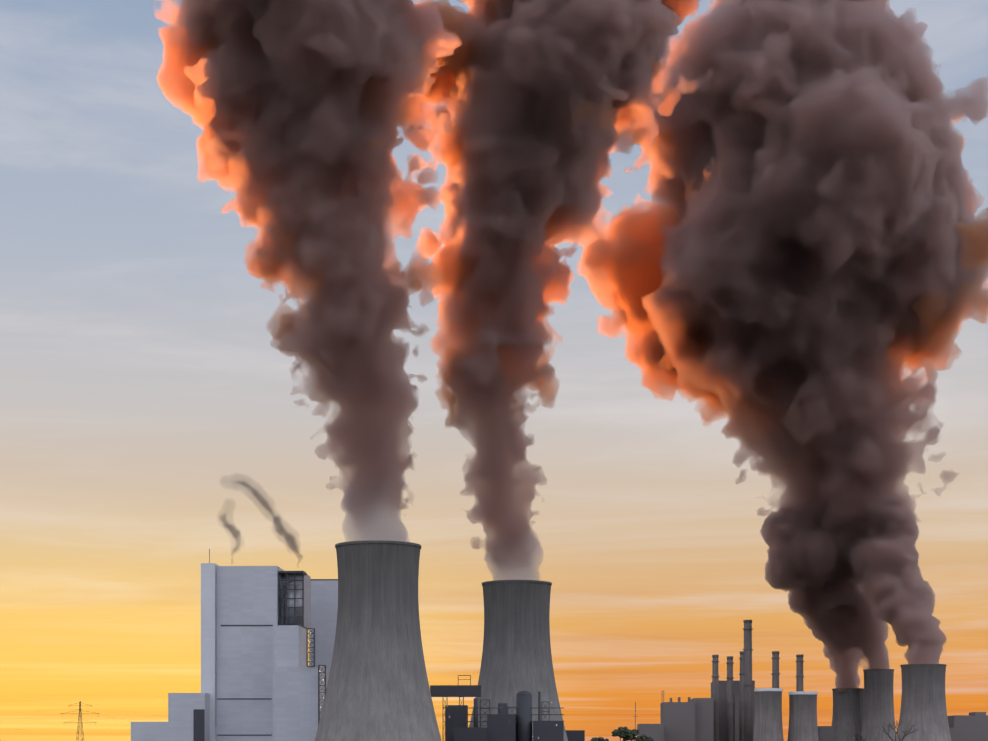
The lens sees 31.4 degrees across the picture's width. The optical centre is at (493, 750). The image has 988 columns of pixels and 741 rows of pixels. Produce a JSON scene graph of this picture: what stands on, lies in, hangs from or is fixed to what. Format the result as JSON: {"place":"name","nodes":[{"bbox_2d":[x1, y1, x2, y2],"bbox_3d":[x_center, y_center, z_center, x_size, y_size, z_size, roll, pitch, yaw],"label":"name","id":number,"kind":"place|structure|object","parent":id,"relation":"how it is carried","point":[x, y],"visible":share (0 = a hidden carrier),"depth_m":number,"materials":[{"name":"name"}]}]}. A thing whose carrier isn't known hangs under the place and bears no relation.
{"place":"outdoors","nodes":[
{"label":"outdoors","id":0,"kind":"place"},
{"bbox_2d":[201,563,218,740],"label":"stair tower","id":1,"kind":"structure","parent":0,"point":[208,628],"depth_m":1749.39,"materials":[{"name":"grey concrete"}]},
{"bbox_2d":[309,580,337,683],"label":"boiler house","id":2,"kind":"structure","parent":0,"point":[324,601],"depth_m":1902.42,"materials":[{"name":"grey metal"}]},
{"bbox_2d":[0,0,987,740],"label":"sky","id":3,"kind":"structure","parent":0,"point":[670,317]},
{"label":"ground","id":4,"kind":"structure","parent":0,"visible":0},
{"bbox_2d":[61,701,99,740],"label":"pylon","id":5,"kind":"object","parent":4,"relation":"on","point":[78,732],"visible":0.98,"depth_m":2312.86,"materials":[{"name":"grey metal"}]},
{"bbox_2d":[9,709,163,729],"bbox_3d":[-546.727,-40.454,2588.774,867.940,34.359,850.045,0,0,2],"label":"power lines","id":6,"kind":"object","parent":5,"relation":"attached to","point":[82,717],"visible":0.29,"depth_m":2308.17,"materials":[{"name":"grey metal"}]},
{"bbox_2d":[193,549,272,740],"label":"building details","id":7,"kind":"object","parent":4,"relation":"on","point":[198,724],"visible":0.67,"depth_m":1725.24,"materials":[{"name":"black metal"}]},
{"bbox_2d":[216,566,326,740],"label":"boiler house","id":8,"kind":"structure","parent":4,"relation":"on","point":[260,661],"depth_m":1753.92,"materials":[{"name":"grey concrete"}]},
{"bbox_2d":[131,693,209,740],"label":"low building","id":9,"kind":"structure","parent":8,"relation":"attached to","point":[178,726],"depth_m":1726.34,"materials":[{"name":"grey concrete"}]},
{"bbox_2d":[278,571,306,625],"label":"window grid","id":10,"kind":"object","parent":8,"relation":"attached to","point":[294,573],"visible":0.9,"depth_m":1754.29,"materials":[{"name":"black metal"}]},
{"bbox_2d":[284,581,301,624],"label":"window","id":11,"kind":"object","parent":8,"relation":"on","point":[290,603],"visible":0.67,"depth_m":1757.71,"materials":[{"name":"grey glass"}]},
{"bbox_2d":[281,574,310,629],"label":"boiler house bay","id":12,"kind":"object","parent":8,"relation":"on","point":[307,600],"visible":0.43,"depth_m":1788.74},
{"bbox_2d":[306,628,325,724],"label":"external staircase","id":13,"kind":"structure","parent":8,"relation":"attached to","point":[312,661],"depth_m":1718.51,"materials":[{"name":"grey metal"}]},
{"bbox_2d":[315,540,441,740],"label":"cooling tower","id":14,"kind":"structure","parent":4,"relation":"on","point":[378,689],"depth_m":1466.28,"materials":[{"name":"concrete"}]},
{"bbox_2d":[430,675,480,740],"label":"conveyor bridge","id":15,"kind":"structure","parent":4,"relation":"on","point":[463,691],"depth_m":1687.87,"materials":[{"name":"grey metal"}]},
{"bbox_2d":[444,700,563,726],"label":"fgd pipe racks","id":16,"kind":"object","parent":4,"relation":"on","point":[541,714],"visible":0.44,"depth_m":1642.67,"materials":[{"name":"grey metal"}]},
{"bbox_2d":[474,691,540,740],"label":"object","id":17,"kind":"object","parent":4,"relation":"on","point":[524,716],"visible":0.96,"depth_m":1640.70,"materials":[{"name":"grey metal"}]},
{"bbox_2d":[445,705,584,740],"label":"buildings","id":18,"kind":"structure","parent":4,"relation":"on","point":[500,727],"depth_m":1634.83,"materials":[{"name":"grey concrete"}]},
{"bbox_2d":[469,580,567,740],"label":"cooling tower","id":19,"kind":"structure","parent":4,"relation":"on","point":[516,656],"depth_m":1804.43,"materials":[{"name":"concrete"}]},
{"bbox_2d":[590,737,608,740],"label":"tree","id":20,"kind":"object","parent":4,"relation":"on","point":[598,739],"visible":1,"depth_m":955.98,"materials":[{"name":"green plant"}]},
{"bbox_2d":[611,726,633,740],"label":"tree","id":21,"kind":"object","parent":4,"relation":"on","point":[623,732],"visible":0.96,"depth_m":938.93,"materials":[{"name":"green plant"}]},
{"bbox_2d":[624,729,653,740],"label":"tree","id":22,"kind":"object","parent":4,"relation":"on","point":[635,733],"visible":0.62,"depth_m":947.36,"materials":[{"name":"green plant"}]},
{"bbox_2d":[633,691,663,738],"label":"old plant masts","id":23,"kind":"object","parent":4,"relation":"on","point":[635,716],"visible":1,"depth_m":2690.04,"materials":[{"name":"grey metal"}]},
{"bbox_2d":[711,620,803,740],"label":"chimneys","id":24,"kind":"object","parent":4,"relation":"on","point":[746,719],"visible":0.85,"depth_m":2840.39,"materials":[{"name":"concrete"}]},
{"bbox_2d":[753,691,783,740],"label":"cooling tower","id":25,"kind":"structure","parent":4,"relation":"on","point":[768,726],"depth_m":2617.01,"materials":[{"name":"white concrete"}]},
{"bbox_2d":[754,688,782,691],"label":"tower rim","id":26,"kind":"object","parent":25,"relation":"attached to","point":[768,689],"visible":0.9,"depth_m":2616.61,"materials":[{"name":"grey concrete"}]},
{"bbox_2d":[787,694,818,740],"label":"cooling tower","id":27,"kind":"structure","parent":4,"relation":"on","point":[803,725],"depth_m":2624.86,"materials":[{"name":"white concrete"}]},
{"bbox_2d":[788,691,817,694],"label":"tower rim","id":28,"kind":"object","parent":27,"relation":"attached to","point":[802,692],"visible":0.88,"depth_m":2624.04,"materials":[{"name":"grey concrete"}]},
{"bbox_2d":[637,680,987,740],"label":"industrial buildings","id":29,"kind":"structure","parent":4,"relation":"on","point":[691,719],"depth_m":2788.41,"materials":[{"name":"grey concrete"}]},
{"bbox_2d":[832,688,863,740],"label":"cooling tower","id":30,"kind":"structure","parent":4,"relation":"on","point":[847,716],"depth_m":2905.86,"materials":[{"name":"grey concrete"}]},
{"bbox_2d":[861,669,895,740],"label":"cooling tower","id":31,"kind":"structure","parent":4,"relation":"on","point":[878,711],"depth_m":2856.81,"materials":[{"name":"grey concrete"}]},
{"bbox_2d":[880,721,917,740],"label":"bare tree","id":32,"kind":"object","parent":4,"relation":"on","point":[905,734],"visible":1,"depth_m":694.12,"materials":[{"name":"brown plant"}]},
{"bbox_2d":[896,664,950,740],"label":"cooling tower","id":33,"kind":"structure","parent":4,"relation":"on","point":[923,703],"depth_m":2402.18,"materials":[{"name":"grey concrete"}]}
]}

